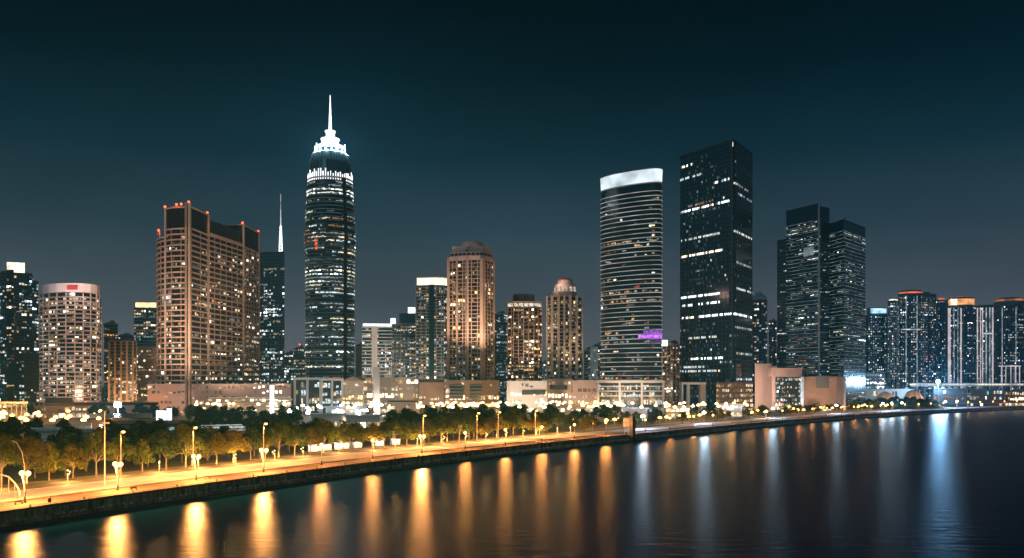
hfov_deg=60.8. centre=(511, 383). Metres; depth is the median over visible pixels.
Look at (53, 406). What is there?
long dark roofed block
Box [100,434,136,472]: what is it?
roadside tree
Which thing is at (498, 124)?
sky
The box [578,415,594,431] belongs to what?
quay tree
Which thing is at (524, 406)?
park tree
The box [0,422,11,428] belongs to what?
park tree
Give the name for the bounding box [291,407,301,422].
park tree
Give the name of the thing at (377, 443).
park kiosk
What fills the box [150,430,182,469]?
roadside tree
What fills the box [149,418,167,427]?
park tree
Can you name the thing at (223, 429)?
park tree
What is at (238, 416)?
park tree
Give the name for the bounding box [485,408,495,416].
park tree
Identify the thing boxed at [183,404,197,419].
park tree
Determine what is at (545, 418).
roadside tree
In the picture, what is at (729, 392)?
brown lit annex
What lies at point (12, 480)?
curved ramp rail
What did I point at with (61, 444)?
park edge tree
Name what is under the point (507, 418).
roadside tree
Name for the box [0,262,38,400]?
office tower
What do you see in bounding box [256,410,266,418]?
park tree
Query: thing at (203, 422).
park tree
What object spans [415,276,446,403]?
lit crown tower
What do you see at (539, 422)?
roadside tree
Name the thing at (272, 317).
mast tower
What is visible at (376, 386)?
white pylon
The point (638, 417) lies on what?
quay tree
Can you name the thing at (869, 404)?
quay tree
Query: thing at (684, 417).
quay tree
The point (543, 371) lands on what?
sliver block
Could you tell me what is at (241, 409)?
park tree
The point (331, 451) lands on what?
footpath
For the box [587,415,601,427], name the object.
quay tree
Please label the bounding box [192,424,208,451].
park tree
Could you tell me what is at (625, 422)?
sign box
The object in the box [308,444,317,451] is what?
park kiosk
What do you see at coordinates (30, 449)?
roadside tree
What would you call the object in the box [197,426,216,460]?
park edge tree
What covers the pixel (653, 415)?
quay tree
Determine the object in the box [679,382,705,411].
white portal
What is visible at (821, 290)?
twin dark tower
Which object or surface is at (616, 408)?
park tree
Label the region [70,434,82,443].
park tree
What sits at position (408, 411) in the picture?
park tree
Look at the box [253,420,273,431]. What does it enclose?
park tree
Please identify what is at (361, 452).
road kerb
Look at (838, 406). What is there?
quay tree
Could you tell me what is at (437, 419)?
park edge tree
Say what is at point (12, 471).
ground
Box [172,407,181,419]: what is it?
park tree
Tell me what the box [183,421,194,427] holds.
park tree
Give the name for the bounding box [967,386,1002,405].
green signed depot
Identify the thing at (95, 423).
station roof
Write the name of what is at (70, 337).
round tower
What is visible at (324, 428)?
roadside tree
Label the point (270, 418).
park tree
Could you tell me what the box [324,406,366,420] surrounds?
glass pavilion
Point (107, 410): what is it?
park tree
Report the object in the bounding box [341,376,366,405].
tan gabled block
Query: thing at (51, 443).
roadside tree
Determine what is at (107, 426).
park tree
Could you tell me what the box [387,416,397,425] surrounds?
park tree
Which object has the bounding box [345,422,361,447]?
park edge tree
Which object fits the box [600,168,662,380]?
curved white banded tower
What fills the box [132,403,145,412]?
park tree
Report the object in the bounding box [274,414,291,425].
park tree
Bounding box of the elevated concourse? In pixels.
[910,383,1023,404]
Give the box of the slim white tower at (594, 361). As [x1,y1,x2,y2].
[590,344,597,379]
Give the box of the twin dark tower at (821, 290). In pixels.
[777,203,865,406]
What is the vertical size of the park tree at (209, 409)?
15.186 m
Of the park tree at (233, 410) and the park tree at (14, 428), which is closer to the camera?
the park tree at (14, 428)
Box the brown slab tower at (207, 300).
[156,201,259,411]
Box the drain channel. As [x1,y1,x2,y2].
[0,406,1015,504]
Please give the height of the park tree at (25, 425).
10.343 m
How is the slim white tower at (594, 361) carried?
on the plaza
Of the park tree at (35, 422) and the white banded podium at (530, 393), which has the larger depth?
the white banded podium at (530, 393)
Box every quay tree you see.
[563,414,574,428]
[569,418,579,425]
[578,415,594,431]
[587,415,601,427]
[607,412,618,425]
[617,415,624,427]
[623,411,630,417]
[635,414,643,426]
[647,413,656,421]
[676,412,688,423]
[689,412,696,419]
[701,409,712,417]
[716,412,722,418]
[758,405,765,414]
[786,408,793,413]
[801,405,809,411]
[807,404,817,410]
[822,404,830,410]
[835,403,842,411]
[847,403,856,411]
[866,402,874,410]
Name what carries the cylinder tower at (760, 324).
on the plaza
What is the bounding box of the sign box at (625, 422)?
[623,418,628,434]
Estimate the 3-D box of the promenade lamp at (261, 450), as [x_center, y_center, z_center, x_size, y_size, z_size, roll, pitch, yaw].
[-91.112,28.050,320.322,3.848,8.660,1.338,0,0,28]
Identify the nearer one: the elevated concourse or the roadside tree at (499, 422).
the roadside tree at (499, 422)
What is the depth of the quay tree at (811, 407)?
929.86 m
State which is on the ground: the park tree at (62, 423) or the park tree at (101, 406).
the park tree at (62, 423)
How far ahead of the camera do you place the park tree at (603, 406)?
816.67 m
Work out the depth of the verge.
377.05 m
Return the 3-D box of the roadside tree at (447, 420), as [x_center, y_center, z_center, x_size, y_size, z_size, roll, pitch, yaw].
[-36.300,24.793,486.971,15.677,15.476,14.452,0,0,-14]
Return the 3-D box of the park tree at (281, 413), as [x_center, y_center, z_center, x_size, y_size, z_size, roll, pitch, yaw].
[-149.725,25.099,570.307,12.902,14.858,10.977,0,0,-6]
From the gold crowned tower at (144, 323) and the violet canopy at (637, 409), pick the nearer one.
the violet canopy at (637, 409)
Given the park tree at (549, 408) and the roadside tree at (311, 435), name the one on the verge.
the roadside tree at (311, 435)
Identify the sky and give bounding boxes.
[0,0,1023,386]
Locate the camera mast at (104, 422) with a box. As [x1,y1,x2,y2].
[102,411,109,484]
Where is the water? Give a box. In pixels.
[0,410,1023,557]
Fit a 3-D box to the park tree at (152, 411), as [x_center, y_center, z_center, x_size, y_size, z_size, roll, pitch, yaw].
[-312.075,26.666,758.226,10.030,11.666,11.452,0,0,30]
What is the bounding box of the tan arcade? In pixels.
[363,374,418,412]
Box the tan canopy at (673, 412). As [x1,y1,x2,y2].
[666,405,690,417]
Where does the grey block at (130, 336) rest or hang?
on the ground
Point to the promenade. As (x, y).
(55, 499)
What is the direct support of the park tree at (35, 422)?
on the ground
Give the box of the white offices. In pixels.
[865,371,884,388]
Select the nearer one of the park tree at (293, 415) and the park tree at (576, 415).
the park tree at (293, 415)
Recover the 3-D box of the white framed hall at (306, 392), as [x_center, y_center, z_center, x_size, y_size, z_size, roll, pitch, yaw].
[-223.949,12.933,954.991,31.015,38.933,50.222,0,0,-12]
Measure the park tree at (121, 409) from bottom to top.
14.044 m
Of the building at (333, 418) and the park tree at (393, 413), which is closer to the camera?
the park tree at (393, 413)
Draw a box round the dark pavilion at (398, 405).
[388,400,417,412]
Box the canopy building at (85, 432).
[59,429,95,444]
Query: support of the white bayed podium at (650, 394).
on the plaza
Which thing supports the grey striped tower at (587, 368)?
on the plaza
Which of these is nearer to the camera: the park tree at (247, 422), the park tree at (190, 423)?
the park tree at (190, 423)
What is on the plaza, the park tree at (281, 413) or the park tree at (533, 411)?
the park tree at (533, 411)
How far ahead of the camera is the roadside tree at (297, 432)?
391.10 m
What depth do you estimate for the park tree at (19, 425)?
469.55 m
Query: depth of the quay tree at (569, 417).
628.42 m
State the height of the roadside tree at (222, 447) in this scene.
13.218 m
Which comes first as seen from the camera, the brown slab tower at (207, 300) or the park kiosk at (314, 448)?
the park kiosk at (314, 448)
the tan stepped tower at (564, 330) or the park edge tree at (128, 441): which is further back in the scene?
the tan stepped tower at (564, 330)
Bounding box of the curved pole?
[10,440,24,488]
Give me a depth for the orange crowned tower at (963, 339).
1522.07 m
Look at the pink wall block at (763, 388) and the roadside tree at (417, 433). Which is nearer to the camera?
the roadside tree at (417, 433)
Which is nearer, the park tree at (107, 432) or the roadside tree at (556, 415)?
the park tree at (107, 432)
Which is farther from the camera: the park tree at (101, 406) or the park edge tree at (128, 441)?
the park tree at (101, 406)
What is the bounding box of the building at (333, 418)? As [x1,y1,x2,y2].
[309,413,343,427]
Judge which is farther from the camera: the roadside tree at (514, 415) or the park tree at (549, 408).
the park tree at (549, 408)
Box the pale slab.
[355,343,361,376]
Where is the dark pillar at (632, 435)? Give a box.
[629,416,635,441]
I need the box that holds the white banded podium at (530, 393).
[506,378,546,411]
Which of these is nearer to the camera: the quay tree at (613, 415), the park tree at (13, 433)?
the park tree at (13, 433)
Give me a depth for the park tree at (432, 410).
677.95 m
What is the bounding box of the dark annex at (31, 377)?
[24,353,38,409]
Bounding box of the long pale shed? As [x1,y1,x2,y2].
[865,386,912,400]
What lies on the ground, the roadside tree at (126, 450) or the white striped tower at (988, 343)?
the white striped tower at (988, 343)
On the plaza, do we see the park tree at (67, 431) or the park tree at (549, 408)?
the park tree at (549, 408)
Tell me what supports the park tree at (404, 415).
on the ground
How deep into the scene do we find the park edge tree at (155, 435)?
350.34 m
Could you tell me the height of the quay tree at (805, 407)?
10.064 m
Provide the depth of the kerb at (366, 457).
351.18 m
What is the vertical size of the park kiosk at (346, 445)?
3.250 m
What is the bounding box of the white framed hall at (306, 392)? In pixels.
[293,378,319,413]
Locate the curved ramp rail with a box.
[0,474,19,497]
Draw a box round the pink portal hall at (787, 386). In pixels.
[768,368,806,410]
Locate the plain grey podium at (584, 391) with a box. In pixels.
[572,377,597,411]
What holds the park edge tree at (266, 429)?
on the ground
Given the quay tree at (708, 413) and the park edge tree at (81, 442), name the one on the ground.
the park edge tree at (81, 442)
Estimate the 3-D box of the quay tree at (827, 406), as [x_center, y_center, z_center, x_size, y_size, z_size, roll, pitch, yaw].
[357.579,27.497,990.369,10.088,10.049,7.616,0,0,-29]
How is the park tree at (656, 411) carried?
on the ground
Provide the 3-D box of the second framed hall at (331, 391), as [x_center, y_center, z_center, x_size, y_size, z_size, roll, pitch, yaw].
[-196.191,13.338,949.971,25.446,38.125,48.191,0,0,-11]
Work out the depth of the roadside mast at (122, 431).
298.34 m
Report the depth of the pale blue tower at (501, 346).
1502.65 m
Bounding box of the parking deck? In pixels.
[209,428,245,433]
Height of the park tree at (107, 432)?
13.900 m
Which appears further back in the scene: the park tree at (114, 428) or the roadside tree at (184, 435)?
the park tree at (114, 428)
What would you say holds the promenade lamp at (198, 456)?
on the promenade
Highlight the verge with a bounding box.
[0,405,1003,492]
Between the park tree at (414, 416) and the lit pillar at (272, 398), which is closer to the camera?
the park tree at (414, 416)
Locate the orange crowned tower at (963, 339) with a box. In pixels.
[947,296,979,401]
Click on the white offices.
(874, 380)
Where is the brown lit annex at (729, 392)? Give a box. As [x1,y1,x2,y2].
[715,379,752,411]
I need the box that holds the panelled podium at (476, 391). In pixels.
[445,377,500,413]
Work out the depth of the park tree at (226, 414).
657.86 m
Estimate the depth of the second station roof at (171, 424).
527.39 m
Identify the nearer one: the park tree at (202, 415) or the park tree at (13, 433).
the park tree at (13, 433)
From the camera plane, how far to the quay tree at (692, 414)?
718.67 m
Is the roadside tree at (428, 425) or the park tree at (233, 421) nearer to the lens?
the roadside tree at (428, 425)
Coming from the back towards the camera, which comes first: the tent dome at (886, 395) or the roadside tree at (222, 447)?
the tent dome at (886, 395)
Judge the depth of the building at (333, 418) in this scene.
641.98 m
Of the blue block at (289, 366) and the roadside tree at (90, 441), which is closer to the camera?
the roadside tree at (90, 441)
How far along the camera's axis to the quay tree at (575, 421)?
613.33 m
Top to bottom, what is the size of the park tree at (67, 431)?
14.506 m
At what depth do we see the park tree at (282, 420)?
493.98 m
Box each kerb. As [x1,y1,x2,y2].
[0,406,1013,503]
[2,406,987,492]
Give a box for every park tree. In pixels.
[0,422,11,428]
[0,424,23,445]
[0,430,24,465]
[6,416,20,424]
[11,422,24,433]
[21,422,29,431]
[24,429,41,442]
[25,405,36,418]
[26,417,43,432]
[43,434,63,449]
[53,424,83,443]
[54,418,69,428]
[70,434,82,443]
[88,426,114,440]
[89,404,97,412]
[95,404,106,412]
[101,408,109,412]
[102,419,117,433]
[108,424,126,437]
[114,406,126,412]
[125,425,148,441]
[129,420,145,428]
[129,434,145,460]
[131,423,153,436]
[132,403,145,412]
[141,407,151,414]
[146,404,159,419]
[147,408,155,416]
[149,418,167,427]
[151,421,166,433]
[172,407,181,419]
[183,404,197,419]
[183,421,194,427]
[185,409,193,419]
[190,406,205,418]
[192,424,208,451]
[193,410,210,424]
[197,419,209,424]
[207,407,219,415]
[207,411,221,423]
[211,417,226,424]
[215,425,231,454]
[219,410,232,420]
[223,417,241,424]
[227,408,238,418]
[233,412,243,420]
[237,406,244,415]
[239,419,255,431]
[243,405,256,416]
[244,414,261,427]
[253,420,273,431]
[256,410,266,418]
[261,413,276,425]
[273,411,292,424]
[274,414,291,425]
[274,417,287,426]
[276,405,286,412]
[287,411,299,423]
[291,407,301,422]
[295,421,312,432]
[305,417,322,427]
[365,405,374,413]
[383,409,399,421]
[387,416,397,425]
[398,413,410,421]
[402,407,412,416]
[409,411,419,422]
[419,405,430,414]
[423,414,436,437]
[425,406,442,416]
[440,405,452,413]
[470,407,484,412]
[474,409,489,419]
[479,403,487,410]
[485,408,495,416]
[498,406,510,414]
[521,404,528,413]
[529,408,537,416]
[543,404,556,415]
[568,409,581,419]
[579,408,588,416]
[590,406,601,417]
[601,404,608,411]
[601,407,612,423]
[611,404,622,414]
[651,409,663,421]
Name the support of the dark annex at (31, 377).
on the plaza
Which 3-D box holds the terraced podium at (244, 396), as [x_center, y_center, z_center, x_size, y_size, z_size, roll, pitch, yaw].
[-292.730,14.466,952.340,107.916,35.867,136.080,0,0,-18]
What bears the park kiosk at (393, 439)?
on the ground
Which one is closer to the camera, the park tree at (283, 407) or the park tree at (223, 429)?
the park tree at (223, 429)
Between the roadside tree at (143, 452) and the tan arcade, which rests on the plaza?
the tan arcade
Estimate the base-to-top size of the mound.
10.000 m
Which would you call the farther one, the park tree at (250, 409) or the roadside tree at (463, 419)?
the park tree at (250, 409)
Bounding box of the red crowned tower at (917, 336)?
[898,290,935,400]
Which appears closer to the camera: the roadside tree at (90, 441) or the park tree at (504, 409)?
the roadside tree at (90, 441)
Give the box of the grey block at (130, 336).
[118,333,133,340]
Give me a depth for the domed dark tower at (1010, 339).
1502.02 m
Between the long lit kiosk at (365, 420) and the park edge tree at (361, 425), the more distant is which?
the long lit kiosk at (365, 420)
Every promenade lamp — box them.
[19,471,30,502]
[113,462,122,489]
[192,454,200,479]
[259,448,267,471]
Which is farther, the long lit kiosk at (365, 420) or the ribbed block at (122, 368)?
the ribbed block at (122, 368)
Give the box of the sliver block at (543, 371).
[542,360,545,380]
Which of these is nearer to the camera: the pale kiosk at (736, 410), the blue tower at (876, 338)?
the pale kiosk at (736, 410)
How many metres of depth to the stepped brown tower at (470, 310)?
1005.10 m
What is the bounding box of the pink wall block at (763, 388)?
[753,361,772,410]
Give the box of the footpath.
[3,405,1002,485]
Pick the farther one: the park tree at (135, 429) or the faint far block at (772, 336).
the faint far block at (772, 336)
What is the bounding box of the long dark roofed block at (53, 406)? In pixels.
[27,397,157,418]
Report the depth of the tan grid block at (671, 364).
1193.49 m
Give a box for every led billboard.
[156,410,166,419]
[167,408,171,419]
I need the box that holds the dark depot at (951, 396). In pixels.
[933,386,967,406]
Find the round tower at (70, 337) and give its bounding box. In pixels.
[39,283,101,401]
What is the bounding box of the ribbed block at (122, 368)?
[108,337,136,401]
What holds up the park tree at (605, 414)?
on the ground
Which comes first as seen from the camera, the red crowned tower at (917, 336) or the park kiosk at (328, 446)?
the park kiosk at (328, 446)
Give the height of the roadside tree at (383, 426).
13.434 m
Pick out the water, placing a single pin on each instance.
(948, 485)
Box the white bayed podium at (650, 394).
[596,381,664,413]
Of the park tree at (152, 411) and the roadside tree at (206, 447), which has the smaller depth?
the roadside tree at (206, 447)
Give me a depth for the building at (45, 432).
431.58 m
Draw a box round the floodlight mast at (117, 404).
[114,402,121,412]
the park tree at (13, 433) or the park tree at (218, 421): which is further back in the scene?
the park tree at (218, 421)
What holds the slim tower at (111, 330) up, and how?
on the plaza
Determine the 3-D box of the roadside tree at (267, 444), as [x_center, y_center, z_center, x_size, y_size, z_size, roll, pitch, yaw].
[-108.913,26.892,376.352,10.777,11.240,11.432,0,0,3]
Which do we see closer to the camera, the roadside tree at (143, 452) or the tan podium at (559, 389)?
the roadside tree at (143, 452)
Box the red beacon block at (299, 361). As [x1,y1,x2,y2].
[294,344,304,377]
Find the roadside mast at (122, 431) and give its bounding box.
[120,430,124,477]
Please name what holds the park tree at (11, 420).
on the ground
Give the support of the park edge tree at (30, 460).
on the ground
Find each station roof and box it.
[89,413,150,428]
[112,420,192,435]
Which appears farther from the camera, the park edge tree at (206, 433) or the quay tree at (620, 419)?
the quay tree at (620, 419)
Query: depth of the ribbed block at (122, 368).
1055.97 m
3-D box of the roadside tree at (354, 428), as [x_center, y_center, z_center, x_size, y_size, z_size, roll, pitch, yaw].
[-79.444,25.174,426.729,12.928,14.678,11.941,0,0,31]
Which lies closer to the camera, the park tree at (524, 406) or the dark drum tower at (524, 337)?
the park tree at (524, 406)
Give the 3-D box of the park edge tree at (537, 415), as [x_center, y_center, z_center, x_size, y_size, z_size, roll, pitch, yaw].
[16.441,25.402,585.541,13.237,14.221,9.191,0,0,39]
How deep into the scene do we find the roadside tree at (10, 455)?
273.41 m
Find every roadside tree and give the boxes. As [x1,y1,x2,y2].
[0,432,23,486]
[0,436,57,482]
[37,441,65,480]
[57,444,91,477]
[77,429,119,475]
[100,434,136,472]
[132,438,155,471]
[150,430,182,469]
[166,423,204,467]
[175,431,209,465]
[194,432,236,463]
[216,429,249,462]
[237,427,260,459]
[248,433,273,458]
[259,421,295,456]
[285,425,307,455]
[298,426,323,453]
[308,418,339,452]
[327,419,355,450]
[339,421,364,449]
[357,424,385,443]
[374,421,391,447]
[385,420,404,445]
[396,421,414,445]
[412,425,429,443]
[413,418,436,442]
[432,419,452,442]
[433,415,459,441]
[450,411,471,440]
[461,412,479,439]
[466,420,485,438]
[479,417,494,437]
[482,413,511,437]
[497,412,517,436]
[506,408,527,435]
[512,413,532,434]
[526,417,546,434]
[539,412,552,433]
[549,408,566,432]
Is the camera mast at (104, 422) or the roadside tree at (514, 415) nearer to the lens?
the camera mast at (104, 422)
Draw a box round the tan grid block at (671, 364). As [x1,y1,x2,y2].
[662,340,679,405]
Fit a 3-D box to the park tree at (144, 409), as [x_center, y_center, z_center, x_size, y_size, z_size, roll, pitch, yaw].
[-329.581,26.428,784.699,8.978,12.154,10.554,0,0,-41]
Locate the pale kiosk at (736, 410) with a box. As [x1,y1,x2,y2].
[720,403,743,416]
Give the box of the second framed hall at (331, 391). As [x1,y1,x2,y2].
[320,378,343,412]
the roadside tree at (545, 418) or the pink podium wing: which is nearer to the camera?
the roadside tree at (545, 418)
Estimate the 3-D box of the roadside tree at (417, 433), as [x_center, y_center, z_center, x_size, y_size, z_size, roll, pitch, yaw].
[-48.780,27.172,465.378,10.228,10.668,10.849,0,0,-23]
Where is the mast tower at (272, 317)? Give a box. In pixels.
[260,202,285,383]
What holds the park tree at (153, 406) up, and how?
on the plaza
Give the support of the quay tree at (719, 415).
on the verge
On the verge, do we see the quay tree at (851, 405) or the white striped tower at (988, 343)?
the quay tree at (851, 405)
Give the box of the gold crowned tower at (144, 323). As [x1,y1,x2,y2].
[134,302,155,400]
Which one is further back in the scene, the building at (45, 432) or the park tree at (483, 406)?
the park tree at (483, 406)
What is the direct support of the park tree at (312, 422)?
on the ground
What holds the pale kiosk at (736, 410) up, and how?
on the ground
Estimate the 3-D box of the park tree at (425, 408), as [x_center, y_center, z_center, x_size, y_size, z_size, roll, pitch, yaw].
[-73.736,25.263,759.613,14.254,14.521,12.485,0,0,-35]
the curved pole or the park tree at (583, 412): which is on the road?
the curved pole
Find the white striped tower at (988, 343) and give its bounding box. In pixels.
[978,305,996,388]
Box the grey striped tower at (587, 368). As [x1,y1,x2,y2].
[584,347,590,379]
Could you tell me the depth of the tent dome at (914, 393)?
1173.09 m
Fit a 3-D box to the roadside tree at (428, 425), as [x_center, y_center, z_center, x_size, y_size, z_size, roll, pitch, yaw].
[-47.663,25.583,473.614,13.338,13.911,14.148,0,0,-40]
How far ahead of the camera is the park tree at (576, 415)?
674.79 m
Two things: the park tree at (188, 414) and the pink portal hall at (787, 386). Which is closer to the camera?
the park tree at (188, 414)
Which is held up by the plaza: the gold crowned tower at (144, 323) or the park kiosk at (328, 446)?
the gold crowned tower at (144, 323)
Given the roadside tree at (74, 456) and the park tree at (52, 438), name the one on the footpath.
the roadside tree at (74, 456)
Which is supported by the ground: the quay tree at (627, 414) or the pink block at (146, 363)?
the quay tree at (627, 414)
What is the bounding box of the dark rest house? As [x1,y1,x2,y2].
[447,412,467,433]
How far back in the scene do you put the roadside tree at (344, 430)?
415.10 m
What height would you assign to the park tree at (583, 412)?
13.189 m
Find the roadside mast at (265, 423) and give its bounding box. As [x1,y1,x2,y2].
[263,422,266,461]
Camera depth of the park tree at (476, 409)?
700.84 m
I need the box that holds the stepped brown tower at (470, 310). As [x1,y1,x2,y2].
[447,241,494,379]
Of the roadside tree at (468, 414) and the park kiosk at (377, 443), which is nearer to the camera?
the park kiosk at (377, 443)
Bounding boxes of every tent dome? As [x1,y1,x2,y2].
[876,391,892,399]
[903,389,923,398]
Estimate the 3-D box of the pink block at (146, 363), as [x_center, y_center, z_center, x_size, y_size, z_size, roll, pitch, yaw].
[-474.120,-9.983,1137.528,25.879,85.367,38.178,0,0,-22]
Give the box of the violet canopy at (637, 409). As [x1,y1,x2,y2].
[622,407,648,418]
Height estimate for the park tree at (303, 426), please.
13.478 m
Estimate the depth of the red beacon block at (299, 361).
1402.29 m
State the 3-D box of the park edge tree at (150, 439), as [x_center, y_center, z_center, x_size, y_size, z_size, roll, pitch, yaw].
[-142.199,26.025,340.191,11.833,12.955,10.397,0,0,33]
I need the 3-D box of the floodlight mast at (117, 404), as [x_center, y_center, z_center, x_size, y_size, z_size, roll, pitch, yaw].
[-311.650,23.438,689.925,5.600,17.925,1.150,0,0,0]
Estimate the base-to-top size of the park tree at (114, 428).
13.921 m
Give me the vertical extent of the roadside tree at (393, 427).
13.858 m
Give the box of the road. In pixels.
[0,406,1006,501]
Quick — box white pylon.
[373,367,379,413]
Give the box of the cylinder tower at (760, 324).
[753,292,767,403]
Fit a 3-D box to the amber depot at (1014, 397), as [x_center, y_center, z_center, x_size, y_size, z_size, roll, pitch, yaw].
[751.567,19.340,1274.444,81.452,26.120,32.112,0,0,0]
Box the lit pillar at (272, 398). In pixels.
[269,384,274,414]
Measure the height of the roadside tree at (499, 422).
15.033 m
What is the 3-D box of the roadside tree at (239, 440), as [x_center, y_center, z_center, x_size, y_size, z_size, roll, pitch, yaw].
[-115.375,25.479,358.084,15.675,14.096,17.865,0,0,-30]
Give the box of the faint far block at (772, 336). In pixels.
[768,319,776,367]
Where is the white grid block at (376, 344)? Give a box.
[362,323,391,399]
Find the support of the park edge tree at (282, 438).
on the ground
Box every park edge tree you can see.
[18,440,42,477]
[54,438,76,475]
[75,437,102,470]
[113,436,136,468]
[135,434,161,466]
[148,430,172,463]
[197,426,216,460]
[248,427,259,455]
[261,428,278,453]
[280,424,297,451]
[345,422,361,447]
[353,421,365,438]
[399,418,411,441]
[432,414,448,440]
[471,413,482,437]
[530,411,540,425]
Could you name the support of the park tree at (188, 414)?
on the plaza
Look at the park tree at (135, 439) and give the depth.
363.93 m
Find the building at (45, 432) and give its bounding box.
[31,427,59,447]
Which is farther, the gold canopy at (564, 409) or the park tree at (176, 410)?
the gold canopy at (564, 409)
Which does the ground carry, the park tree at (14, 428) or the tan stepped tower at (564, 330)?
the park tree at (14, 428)
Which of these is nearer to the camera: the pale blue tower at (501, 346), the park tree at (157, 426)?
the park tree at (157, 426)
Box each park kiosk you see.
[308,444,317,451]
[324,443,332,450]
[333,442,342,448]
[344,442,350,448]
[351,441,361,447]
[374,439,384,445]
[389,438,400,444]
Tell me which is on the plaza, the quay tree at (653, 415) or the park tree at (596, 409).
the park tree at (596, 409)
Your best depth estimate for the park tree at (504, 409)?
698.98 m
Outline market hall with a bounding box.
[0,401,43,419]
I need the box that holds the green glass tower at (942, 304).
[936,298,948,387]
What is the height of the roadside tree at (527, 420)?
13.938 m
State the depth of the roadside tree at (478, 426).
508.30 m
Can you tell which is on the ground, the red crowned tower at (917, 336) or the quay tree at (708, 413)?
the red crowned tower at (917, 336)
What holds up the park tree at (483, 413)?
on the ground
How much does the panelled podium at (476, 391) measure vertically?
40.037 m
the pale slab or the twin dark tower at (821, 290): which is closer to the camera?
the twin dark tower at (821, 290)
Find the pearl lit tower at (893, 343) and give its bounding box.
[888,299,898,388]
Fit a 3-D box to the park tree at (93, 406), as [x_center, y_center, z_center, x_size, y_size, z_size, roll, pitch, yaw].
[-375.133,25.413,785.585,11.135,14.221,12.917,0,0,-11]
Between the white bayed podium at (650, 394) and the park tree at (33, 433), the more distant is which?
the white bayed podium at (650, 394)
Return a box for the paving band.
[0,407,994,508]
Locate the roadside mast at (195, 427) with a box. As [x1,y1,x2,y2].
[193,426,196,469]
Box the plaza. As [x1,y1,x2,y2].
[1,403,843,426]
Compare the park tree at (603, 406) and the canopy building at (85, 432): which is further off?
the park tree at (603, 406)
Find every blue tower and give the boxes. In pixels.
[495,311,506,402]
[865,307,887,386]
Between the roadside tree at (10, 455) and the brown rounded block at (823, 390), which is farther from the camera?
the brown rounded block at (823, 390)
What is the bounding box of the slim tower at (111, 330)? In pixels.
[104,320,117,401]
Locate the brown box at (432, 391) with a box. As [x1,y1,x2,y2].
[417,379,444,413]
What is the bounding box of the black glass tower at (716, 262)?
[680,140,752,410]
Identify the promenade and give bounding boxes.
[0,406,1023,510]
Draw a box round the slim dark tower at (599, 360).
[596,343,600,380]
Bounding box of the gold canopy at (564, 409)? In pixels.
[558,405,587,416]
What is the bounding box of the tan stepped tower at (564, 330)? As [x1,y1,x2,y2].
[546,278,582,404]
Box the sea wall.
[0,407,1023,529]
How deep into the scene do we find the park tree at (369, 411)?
814.73 m
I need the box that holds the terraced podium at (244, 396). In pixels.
[191,381,290,414]
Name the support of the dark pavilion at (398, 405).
on the plaza
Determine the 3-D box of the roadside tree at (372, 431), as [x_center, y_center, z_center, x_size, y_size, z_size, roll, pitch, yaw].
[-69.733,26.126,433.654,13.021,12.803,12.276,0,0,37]
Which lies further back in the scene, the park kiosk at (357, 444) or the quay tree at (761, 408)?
the quay tree at (761, 408)
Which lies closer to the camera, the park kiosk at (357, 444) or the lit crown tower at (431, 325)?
the park kiosk at (357, 444)
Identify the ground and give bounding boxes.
[0,387,1002,488]
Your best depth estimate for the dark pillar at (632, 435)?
548.36 m
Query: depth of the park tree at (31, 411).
800.88 m
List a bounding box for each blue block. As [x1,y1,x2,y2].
[285,350,293,403]
[391,307,415,376]
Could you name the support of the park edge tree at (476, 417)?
on the ground
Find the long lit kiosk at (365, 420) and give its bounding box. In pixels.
[344,414,381,427]
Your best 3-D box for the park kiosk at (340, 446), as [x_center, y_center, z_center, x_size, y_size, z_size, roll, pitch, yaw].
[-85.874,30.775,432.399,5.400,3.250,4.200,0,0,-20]
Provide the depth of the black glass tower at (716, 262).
1031.72 m
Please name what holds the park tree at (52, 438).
on the ground
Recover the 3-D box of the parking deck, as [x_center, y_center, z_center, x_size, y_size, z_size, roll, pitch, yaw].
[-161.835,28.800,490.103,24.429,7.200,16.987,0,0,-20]
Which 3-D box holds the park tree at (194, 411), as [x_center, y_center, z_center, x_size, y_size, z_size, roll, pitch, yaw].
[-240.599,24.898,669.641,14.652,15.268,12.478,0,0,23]
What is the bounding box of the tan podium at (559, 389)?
[547,376,571,411]
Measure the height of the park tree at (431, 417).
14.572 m
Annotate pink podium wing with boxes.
[136,381,184,414]
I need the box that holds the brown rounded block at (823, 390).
[803,374,846,410]
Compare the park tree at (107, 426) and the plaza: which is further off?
the plaza
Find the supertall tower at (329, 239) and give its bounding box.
[304,95,355,379]
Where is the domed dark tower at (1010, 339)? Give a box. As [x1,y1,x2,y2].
[993,297,1023,401]
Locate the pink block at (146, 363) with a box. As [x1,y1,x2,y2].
[138,343,155,401]
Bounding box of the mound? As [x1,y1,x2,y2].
[860,401,946,408]
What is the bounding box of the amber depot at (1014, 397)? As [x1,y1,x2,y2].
[1005,388,1023,405]
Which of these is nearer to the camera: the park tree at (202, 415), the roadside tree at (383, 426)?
the roadside tree at (383, 426)
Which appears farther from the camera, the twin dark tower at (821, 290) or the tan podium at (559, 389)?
the twin dark tower at (821, 290)
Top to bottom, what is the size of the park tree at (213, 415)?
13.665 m
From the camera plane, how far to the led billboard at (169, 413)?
693.70 m
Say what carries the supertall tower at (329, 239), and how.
on the plaza
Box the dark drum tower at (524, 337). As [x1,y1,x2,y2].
[507,294,541,380]
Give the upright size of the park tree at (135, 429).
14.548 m

